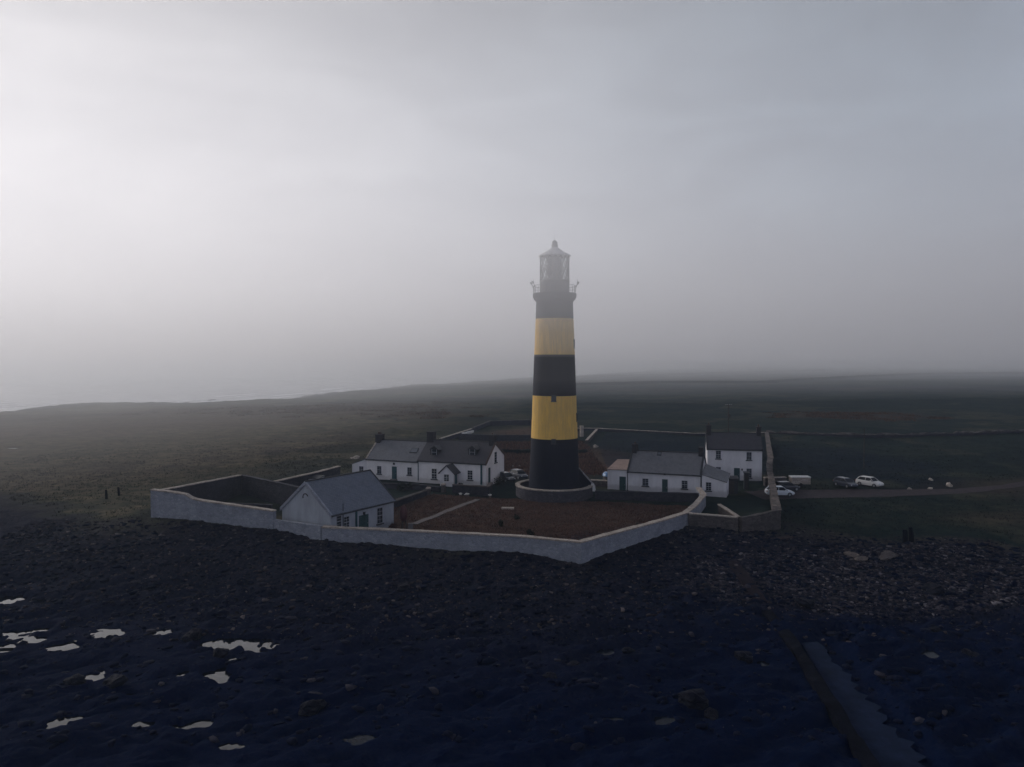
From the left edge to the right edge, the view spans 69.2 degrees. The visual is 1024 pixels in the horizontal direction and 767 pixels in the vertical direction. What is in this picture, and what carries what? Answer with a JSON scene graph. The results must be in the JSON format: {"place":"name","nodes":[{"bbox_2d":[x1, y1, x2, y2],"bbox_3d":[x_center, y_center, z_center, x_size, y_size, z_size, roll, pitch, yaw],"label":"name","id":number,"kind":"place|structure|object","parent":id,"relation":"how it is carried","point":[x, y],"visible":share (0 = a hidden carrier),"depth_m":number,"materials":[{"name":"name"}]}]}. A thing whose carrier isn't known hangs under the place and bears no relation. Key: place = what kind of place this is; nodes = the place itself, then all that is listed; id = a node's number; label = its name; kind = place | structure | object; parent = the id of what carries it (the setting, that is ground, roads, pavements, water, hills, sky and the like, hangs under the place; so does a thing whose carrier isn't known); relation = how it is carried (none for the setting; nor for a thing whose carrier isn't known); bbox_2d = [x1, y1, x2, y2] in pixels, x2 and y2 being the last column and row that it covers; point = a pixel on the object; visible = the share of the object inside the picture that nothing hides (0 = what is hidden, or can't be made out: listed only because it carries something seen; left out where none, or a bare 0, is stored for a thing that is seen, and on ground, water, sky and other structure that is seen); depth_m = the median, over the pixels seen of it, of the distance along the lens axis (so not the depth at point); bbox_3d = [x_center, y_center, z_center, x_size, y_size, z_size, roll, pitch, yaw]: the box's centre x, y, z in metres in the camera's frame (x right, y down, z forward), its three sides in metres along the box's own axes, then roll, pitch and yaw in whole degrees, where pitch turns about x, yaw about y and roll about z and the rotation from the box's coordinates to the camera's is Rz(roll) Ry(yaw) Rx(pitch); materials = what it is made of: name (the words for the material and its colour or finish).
{"place":"outdoors","nodes":[
{"label":"outdoors","id":0,"kind":"place"},
{"bbox_2d":[0,365,728,411],"bbox_3d":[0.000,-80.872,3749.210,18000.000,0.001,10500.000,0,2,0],"label":"sea","id":1,"kind":"structure","parent":0,"point":[29,385],"depth_m":1085.08,"materials":[{"name":"grey liquid"}]},
{"bbox_2d":[0,381,470,408],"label":"surf","id":2,"kind":"structure","parent":1,"relation":"on","point":[4,405],"depth_m":483.63,"materials":[{"name":"liquid"}]},
{"bbox_2d":[413,499,479,523],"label":"garden path","id":3,"kind":"structure","parent":0,"point":[442,512],"depth_m":104.44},
{"bbox_2d":[0,519,1023,750],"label":"loose rocks","id":4,"kind":"object","parent":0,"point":[59,737],"visible":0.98,"depth_m":70.42,"materials":[{"name":"stone"}]},
{"bbox_2d":[0,363,1023,766],"bbox_3d":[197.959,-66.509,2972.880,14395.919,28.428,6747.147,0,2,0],"label":"ground","id":5,"kind":"structure","parent":0,"point":[974,403],"depth_m":70.02,"materials":[{"name":"plant"}]},
{"bbox_2d":[0,595,30,603],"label":"tide pool","id":6,"kind":"structure","parent":5,"relation":"on","point":[7,599],"depth_m":73.05,"materials":[{"name":"black liquid"}]},
{"bbox_2d":[0,628,48,647],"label":"tide pool","id":7,"kind":"structure","parent":5,"relation":"on","point":[13,635],"depth_m":64.48,"materials":[{"name":"black liquid"}]},
{"bbox_2d":[44,642,79,650],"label":"tide pool","id":8,"kind":"structure","parent":5,"relation":"on","point":[67,646],"depth_m":62.53,"materials":[{"name":"black liquid"}]},
{"bbox_2d":[45,716,89,728],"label":"tide pool","id":9,"kind":"structure","parent":5,"relation":"on","point":[56,722],"depth_m":49.96,"materials":[{"name":"black liquid"}]},
{"bbox_2d":[62,673,85,685],"bbox_3d":[-32.773,22.239,55.578,1.695,0.824,1.229,0,2,-10],"label":"boulder","id":10,"kind":"object","parent":5,"relation":"on","point":[77,679],"visible":0.91,"depth_m":55.34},
{"bbox_2d":[85,670,105,680],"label":"tide pool","id":11,"kind":"structure","parent":5,"relation":"on","point":[94,677],"depth_m":56.97,"materials":[{"name":"black liquid"}]},
{"bbox_2d":[72,627,125,641],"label":"tide pool","id":12,"kind":"structure","parent":5,"relation":"on","point":[102,632],"depth_m":65.68,"materials":[{"name":"black liquid"}]},
{"bbox_2d":[102,674,127,688],"bbox_3d":[-29.365,22.085,54.876,2.230,0.933,1.633,-9,1,22],"label":"boulder","id":13,"kind":"object","parent":5,"relation":"on","point":[114,680],"visible":0.94,"depth_m":54.43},
{"bbox_2d":[131,721,154,726],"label":"tide pool","id":14,"kind":"structure","parent":5,"relation":"on","point":[140,723],"depth_m":49.43,"materials":[{"name":"black liquid"}]},
{"bbox_2d":[152,629,173,634],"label":"tide pool","id":15,"kind":"structure","parent":5,"relation":"on","point":[162,632],"depth_m":65.54,"materials":[{"name":"black liquid"}]},
{"bbox_2d":[181,628,202,641],"bbox_3d":[-27.324,21.611,63.723,1.519,1.224,2.358,-3,-5,2],"label":"boulder","id":16,"kind":"object","parent":5,"relation":"on","point":[193,634],"visible":0.9,"depth_m":62.99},
{"bbox_2d":[172,719,213,728],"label":"tide pool","id":17,"kind":"structure","parent":5,"relation":"on","point":[202,723],"depth_m":49.39,"materials":[{"name":"black liquid"}]},
{"bbox_2d":[163,475,240,501],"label":"boundary wall","id":18,"kind":"structure","parent":5,"relation":"on","point":[223,489],"depth_m":109.19,"materials":[{"name":"stone"}]},
{"bbox_2d":[181,667,235,682],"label":"tide pool","id":19,"kind":"structure","parent":5,"relation":"on","point":[221,675],"depth_m":57.00,"materials":[{"name":"black liquid"}]},
{"bbox_2d":[150,489,276,528],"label":"boundary wall","id":20,"kind":"structure","parent":5,"relation":"on","point":[173,504],"depth_m":91.44,"materials":[{"name":"stone"}]},
{"bbox_2d":[212,648,228,657],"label":"boulder","id":21,"kind":"object","parent":5,"relation":"on","point":[220,652],"visible":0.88,"depth_m":59.74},
{"bbox_2d":[217,743,244,749],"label":"tide pool","id":22,"kind":"structure","parent":5,"relation":"on","point":[227,746],"depth_m":46.66,"materials":[{"name":"black liquid"}]},
{"bbox_2d":[194,638,279,660],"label":"tide pool","id":23,"kind":"structure","parent":5,"relation":"on","point":[245,644],"depth_m":62.66,"materials":[{"name":"black liquid"}]},
{"bbox_2d":[226,502,272,508],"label":"garden wall","id":24,"kind":"structure","parent":5,"relation":"on","point":[270,506],"depth_m":102.13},
{"bbox_2d":[241,475,299,504],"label":"boundary wall","id":25,"kind":"structure","parent":5,"relation":"on","point":[279,493],"depth_m":112.12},
{"bbox_2d":[274,519,322,539],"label":"boundary wall","id":26,"kind":"structure","parent":5,"relation":"on","point":[312,531],"depth_m":86.87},
{"bbox_2d":[115,401,496,417],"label":"bracken","id":27,"kind":"object","parent":5,"relation":"on","point":[327,408],"visible":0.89,"depth_m":320.99,"materials":[{"name":"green plant"}]},
{"bbox_2d":[274,466,340,485],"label":"boundary wall","id":28,"kind":"structure","parent":5,"relation":"on","point":[297,480],"depth_m":124.68,"materials":[{"name":"stone"}]},
{"bbox_2d":[298,699,326,715],"bbox_3d":[-13.743,22.326,51.241,1.512,1.034,1.894,0,2,8],"label":"boulder","id":29,"kind":"object","parent":5,"relation":"on","point":[311,707],"visible":1,"depth_m":50.81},
{"bbox_2d":[308,475,324,479],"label":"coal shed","id":30,"kind":"structure","parent":5,"relation":"on","point":[315,477],"depth_m":125.33,"materials":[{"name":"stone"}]},
{"bbox_2d":[280,469,396,527],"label":"store building","id":31,"kind":"structure","parent":5,"relation":"on","point":[364,498],"depth_m":90.32,"materials":[{"name":"stone"}]},
{"bbox_2d":[336,515,341,525],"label":"window","id":32,"kind":"structure","parent":31,"relation":"in","point":[338,518],"depth_m":87.59,"materials":[{"name":"glass"}]},
{"bbox_2d":[344,516,349,526],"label":"window","id":33,"kind":"structure","parent":31,"relation":"in","point":[346,519],"depth_m":88.73,"materials":[{"name":"glass"}]},
{"bbox_2d":[359,514,368,526],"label":"door","id":34,"kind":"structure","parent":31,"relation":"in","point":[363,519],"depth_m":91.14,"materials":[{"name":"green paint"}]},
{"bbox_2d":[376,507,383,525],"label":"window","id":35,"kind":"structure","parent":31,"relation":"in","point":[379,510],"depth_m":93.46,"materials":[{"name":"paint"}]},
{"bbox_2d":[342,735,376,745],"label":"tide pool","id":36,"kind":"structure","parent":5,"relation":"on","point":[357,740],"depth_m":47.42,"materials":[{"name":"liquid"}]},
{"bbox_2d":[351,432,426,481],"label":"white cottage","id":37,"kind":"structure","parent":5,"relation":"on","point":[390,459],"depth_m":131.25,"materials":[{"name":"paint"}]},
{"bbox_2d":[392,466,396,478],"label":"door","id":38,"kind":"structure","parent":37,"relation":"in","point":[394,469],"depth_m":130.24,"materials":[{"name":"teal paint"}]},
{"bbox_2d":[397,482,411,490],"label":"shrub","id":39,"kind":"object","parent":5,"relation":"on","point":[401,486],"visible":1,"depth_m":120.12,"materials":[{"name":"green plant"}]},
{"bbox_2d":[400,505,412,528],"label":"storage tank","id":40,"kind":"object","parent":5,"relation":"on","point":[403,513],"visible":0.92,"depth_m":92.80,"materials":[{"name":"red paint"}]},
{"bbox_2d":[394,490,427,507],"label":"garden wall","id":41,"kind":"structure","parent":5,"relation":"on","point":[407,499],"depth_m":111.05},
{"bbox_2d":[383,483,439,491],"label":"garden wall","id":42,"kind":"structure","parent":5,"relation":"on","point":[413,487],"depth_m":120.83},
{"bbox_2d":[341,408,492,419],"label":"bracken","id":43,"kind":"object","parent":5,"relation":"on","point":[428,413],"visible":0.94,"depth_m":271.01,"materials":[{"name":"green plant"}]},
{"bbox_2d":[441,483,445,492],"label":"stone pillar","id":44,"kind":"structure","parent":5,"relation":"on","point":[443,487],"depth_m":118.48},
{"bbox_2d":[439,428,472,439],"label":"garden wall","id":45,"kind":"structure","parent":5,"relation":"on","point":[452,436],"depth_m":198.68,"materials":[{"name":"stone"}]},
{"bbox_2d":[417,431,504,486],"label":"white cottage","id":46,"kind":"structure","parent":5,"relation":"on","point":[449,463],"depth_m":126.88,"materials":[{"name":"paint"}]},
{"bbox_2d":[431,468,437,479],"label":"window","id":47,"kind":"structure","parent":46,"relation":"in","point":[433,471],"depth_m":127.34,"materials":[{"name":"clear glass"}]},
{"bbox_2d":[466,470,472,480],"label":"window","id":48,"kind":"structure","parent":46,"relation":"in","point":[469,472],"depth_m":124.88,"materials":[{"name":"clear glass"}]},
{"bbox_2d":[452,483,492,495],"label":"garden wall","id":49,"kind":"structure","parent":5,"relation":"on","point":[483,490],"depth_m":116.92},
{"bbox_2d":[458,434,530,440],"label":"garden wall","id":50,"kind":"structure","parent":5,"relation":"on","point":[480,437],"depth_m":190.69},
{"bbox_2d":[493,477,503,485],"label":"shrub","id":51,"kind":"object","parent":5,"relation":"on","point":[499,481],"visible":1,"depth_m":125.00,"materials":[{"name":"green plant"}]},
{"bbox_2d":[472,420,531,430],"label":"garden wall","id":52,"kind":"structure","parent":5,"relation":"on","point":[502,423],"depth_m":237.44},
{"bbox_2d":[499,471,515,482],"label":"parked car","id":53,"kind":"object","parent":5,"relation":"on","point":[506,476],"visible":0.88,"depth_m":128.16,"materials":[{"name":"paint"}]},
{"bbox_2d":[0,514,1023,645],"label":"loose rocks","id":54,"kind":"object","parent":5,"relation":"on","point":[415,612],"visible":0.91,"depth_m":77.46,"materials":[{"name":"stone"}]},
{"bbox_2d":[0,423,1023,545],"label":"grass","id":55,"kind":"structure","parent":5,"relation":"on","point":[132,472],"depth_m":135.88,"materials":[{"name":"plant"}]},
{"bbox_2d":[321,487,706,563],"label":"boundary wall","id":56,"kind":"structure","parent":5,"relation":"on","point":[582,551],"depth_m":83.59,"materials":[{"name":"concrete"}]},
{"bbox_2d":[510,469,527,479],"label":"parked car","id":57,"kind":"object","parent":5,"relation":"on","point":[518,474],"visible":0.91,"depth_m":131.26,"materials":[{"name":"grey paint"}]},
{"bbox_2d":[502,449,587,453],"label":"garden hedge","id":58,"kind":"object","parent":5,"relation":"on","point":[517,451],"visible":0.2,"depth_m":166.68,"materials":[{"name":"green plant"}]},
{"bbox_2d":[394,494,704,539],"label":"dead grass","id":59,"kind":"structure","parent":5,"relation":"on","point":[548,532],"depth_m":102.21,"materials":[{"name":"plant"}]},
{"bbox_2d":[496,440,607,475],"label":"dead grass","id":60,"kind":"structure","parent":5,"relation":"on","point":[590,462],"depth_m":156.07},
{"bbox_2d":[515,479,592,502],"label":"ring wall","id":61,"kind":"structure","parent":5,"relation":"on","point":[524,491],"depth_m":111.66,"materials":[{"name":"stone"}]},
{"bbox_2d":[585,429,597,443],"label":"garden wall","id":62,"kind":"structure","parent":5,"relation":"on","point":[591,436],"depth_m":194.60,"materials":[{"name":"stone"}]},
{"bbox_2d":[591,479,607,486],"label":"garden wall","id":63,"kind":"structure","parent":5,"relation":"on","point":[600,483],"depth_m":123.90,"materials":[{"name":"stone"}]},
{"bbox_2d":[596,649,613,654],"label":"tide pool","id":64,"kind":"structure","parent":5,"relation":"on","point":[606,651],"depth_m":60.76,"materials":[{"name":"liquid"}]},
{"bbox_2d":[595,490,698,501],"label":"terrace wall","id":65,"kind":"structure","parent":5,"relation":"on","point":[650,496],"depth_m":112.09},
{"bbox_2d":[653,716,674,724],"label":"tide pool","id":66,"kind":"structure","parent":5,"relation":"on","point":[663,720],"depth_m":49.97,"materials":[{"name":"liquid"}]},
{"bbox_2d":[607,442,729,497],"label":"white cottage","id":67,"kind":"structure","parent":5,"relation":"on","point":[660,471],"depth_m":119.01,"materials":[{"name":"paint"}]},
{"bbox_2d":[619,476,625,489],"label":"door","id":68,"kind":"structure","parent":67,"relation":"in","point":[622,480],"depth_m":120.71,"materials":[{"name":"green paint"}]},
{"bbox_2d":[641,478,648,486],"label":"window","id":69,"kind":"structure","parent":67,"relation":"in","point":[645,482],"depth_m":119.31,"materials":[{"name":"glass"}]},
{"bbox_2d":[662,479,667,491],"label":"door","id":70,"kind":"structure","parent":67,"relation":"in","point":[664,481],"depth_m":118.16,"materials":[{"name":"green paint"}]},
{"bbox_2d":[681,480,687,489],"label":"window","id":71,"kind":"structure","parent":67,"relation":"in","point":[684,483],"depth_m":117.03,"materials":[{"name":"glass"}]},
{"bbox_2d":[705,482,711,491],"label":"window","id":72,"kind":"structure","parent":67,"relation":"in","point":[708,484],"depth_m":115.69,"materials":[{"name":"glass"}]},
{"bbox_2d":[577,428,764,435],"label":"boundary wall","id":73,"kind":"structure","parent":5,"relation":"on","point":[646,431],"depth_m":209.44,"materials":[{"name":"stone"}]},
{"bbox_2d":[678,688,708,709],"bbox_3d":[12.661,22.123,51.981,2.110,1.414,1.568,0,2,11],"label":"boulder","id":74,"kind":"object","parent":5,"relation":"on","point":[697,699],"visible":0.98,"depth_m":51.45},
{"bbox_2d":[576,370,824,376],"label":"field bank","id":75,"kind":"structure","parent":5,"relation":"on","point":[714,373],"depth_m":922.29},
{"bbox_2d":[704,707,718,720],"bbox_3d":[13.557,22.501,50.493,1.267,0.688,0.986,1,2,42],"label":"boulder","id":76,"kind":"object","parent":5,"relation":"on","point":[710,713],"visible":0.98,"depth_m":50.33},
{"bbox_2d":[688,512,737,530],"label":"yard wall","id":77,"kind":"structure","parent":5,"relation":"on","point":[729,522],"depth_m":94.01,"materials":[{"name":"stone"}]},
{"bbox_2d":[717,504,739,528],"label":"yard wall","id":78,"kind":"structure","parent":5,"relation":"on","point":[723,510],"depth_m":99.20,"materials":[{"name":"concrete"}]},
{"bbox_2d":[705,422,762,480],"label":"white house","id":79,"kind":"structure","parent":5,"relation":"on","point":[735,453],"depth_m":130.76,"materials":[{"name":"paint"}]},
{"bbox_2d":[734,468,739,479],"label":"door","id":80,"kind":"structure","parent":79,"relation":"in","point":[736,470],"depth_m":130.39,"materials":[{"name":"green paint"}]},
{"bbox_2d":[746,452,751,460],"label":"window","id":81,"kind":"structure","parent":79,"relation":"in","point":[748,454],"depth_m":129.92,"materials":[{"name":"glass"}]},
{"bbox_2d":[729,475,738,493],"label":"garden shed","id":82,"kind":"structure","parent":5,"relation":"on","point":[733,484],"depth_m":117.83,"materials":[{"name":"stone"}]},
{"bbox_2d":[729,481,733,493],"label":"door","id":83,"kind":"structure","parent":82,"relation":"in","point":[731,483],"depth_m":117.86,"materials":[{"name":"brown wood"}]},
{"bbox_2d":[734,651,752,662],"bbox_3d":[18.431,21.720,59.056,1.529,0.954,1.142,1,2,26],"label":"boulder","id":84,"kind":"object","parent":5,"relation":"on","point":[745,656],"visible":0.99,"depth_m":58.72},
{"bbox_2d":[743,471,749,489],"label":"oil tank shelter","id":85,"kind":"object","parent":5,"relation":"on","point":[746,480],"visible":0.88,"depth_m":121.40,"materials":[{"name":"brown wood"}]},
{"bbox_2d":[727,555,766,601],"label":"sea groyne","id":86,"kind":"object","parent":5,"relation":"on","point":[744,578],"visible":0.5,"depth_m":76.51,"materials":[{"name":"concrete"}]},
{"bbox_2d":[739,509,779,531],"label":"yard wall","id":87,"kind":"structure","parent":5,"relation":"on","point":[766,521],"depth_m":94.11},
{"bbox_2d":[765,432,781,528],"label":"boundary wall","id":88,"kind":"structure","parent":5,"relation":"on","point":[774,499],"depth_m":118.55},
{"bbox_2d":[763,476,786,485],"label":"garden wall","id":89,"kind":"structure","parent":5,"relation":"on","point":[765,480],"depth_m":124.84,"materials":[{"name":"stone"}]},
{"bbox_2d":[576,372,1023,385],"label":"field bank","id":90,"kind":"structure","parent":5,"relation":"on","point":[823,378],"depth_m":631.68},
{"bbox_2d":[789,475,810,485],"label":"cargo trailer","id":91,"kind":"object","parent":5,"relation":"on","point":[800,480],"visible":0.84,"depth_m":123.64,"materials":[{"name":"metal"}]},
{"bbox_2d":[794,597,814,608],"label":"boulder","id":92,"kind":"object","parent":5,"relation":"on","point":[805,602],"visible":0.99,"depth_m":70.19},
{"bbox_2d":[762,609,880,766],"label":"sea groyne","id":93,"kind":"object","parent":5,"relation":"on","point":[857,744],"visible":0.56,"depth_m":51.91,"materials":[{"name":"concrete"}]},
{"bbox_2d":[833,477,857,487],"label":"parked car","id":94,"kind":"object","parent":5,"relation":"on","point":[846,482],"visible":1,"depth_m":123.11,"materials":[{"name":"grey paint"}]},
{"bbox_2d":[692,543,1023,620],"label":"shingle","id":95,"kind":"object","parent":5,"relation":"on","point":[875,594],"visible":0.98,"depth_m":76.17,"materials":[{"name":"gravel"}]},
{"bbox_2d":[843,551,858,556],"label":"boulder","id":96,"kind":"object","parent":95,"relation":"on","point":[850,554],"visible":0.99,"depth_m":84.85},
{"bbox_2d":[854,556,867,561],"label":"boulder","id":97,"kind":"object","parent":95,"relation":"on","point":[861,558],"visible":1,"depth_m":83.01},
{"bbox_2d":[879,550,898,559],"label":"boulder","id":98,"kind":"object","parent":95,"relation":"on","point":[886,554],"visible":1,"depth_m":83.03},
{"bbox_2d":[801,642,925,766],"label":"slipway","id":99,"kind":"structure","parent":5,"relation":"on","point":[887,746],"depth_m":50.66,"materials":[{"name":"concrete"}]},
{"bbox_2d":[855,476,883,487],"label":"parked car","id":100,"kind":"object","parent":5,"relation":"on","point":[873,482],"visible":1,"depth_m":123.61,"materials":[{"name":"silver metal"}]},
{"bbox_2d":[766,429,1023,437],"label":"field wall","id":101,"kind":"structure","parent":5,"relation":"on","point":[912,434],"depth_m":195.61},
{"bbox_2d":[902,529,907,542],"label":"wooden post","id":102,"kind":"object","parent":5,"relation":"on","point":[904,536],"visible":0.83,"depth_m":88.32,"materials":[{"name":"brown wood"}]},
{"bbox_2d":[908,527,913,541],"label":"wooden post","id":103,"kind":"object","parent":5,"relation":"on","point":[911,534],"visible":0.83,"depth_m":88.73,"materials":[{"name":"brown wood"}]},
{"bbox_2d":[920,650,940,657],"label":"tide pool","id":104,"kind":"structure","parent":5,"relation":"on","point":[930,654],"depth_m":60.03,"materials":[{"name":"liquid"}]},
{"bbox_2d":[960,648,979,656],"bbox_3d":[37.184,21.930,60.035,1.234,0.616,1.642,8,7,-33],"label":"boulder","id":105,"kind":"object","parent":5,"relation":"on","point":[969,652],"visible":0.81,"depth_m":59.91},
{"bbox_2d":[0,0,1023,364],"label":"sky","id":106,"kind":"structure","parent":0,"point":[183,182],"materials":[{"name":"grey"}]},
{"bbox_2d":[745,481,1023,499],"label":"track","id":107,"kind":"structure","parent":0,"point":[837,493],"depth_m":118.61,"materials":[{"name":"gravel"}]},
{"bbox_2d":[764,486,794,496],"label":"parked car","id":108,"kind":"object","parent":107,"relation":"on","point":[781,490],"visible":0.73,"depth_m":115.73,"materials":[{"name":"white paint"}]},
{"bbox_2d":[775,481,799,490],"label":"parked car","id":109,"kind":"object","parent":107,"relation":"on","point":[788,485],"visible":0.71,"depth_m":120.03,"materials":[{"name":"paint"}]},
{"label":"paving","id":110,"kind":"structure","parent":0,"visible":0},
{"bbox_2d":[529,237,595,490],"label":"lighthouse","id":111,"kind":"object","parent":110,"relation":"on","point":[554,461],"visible":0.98,"depth_m":113.56,"materials":[{"name":"paint"}]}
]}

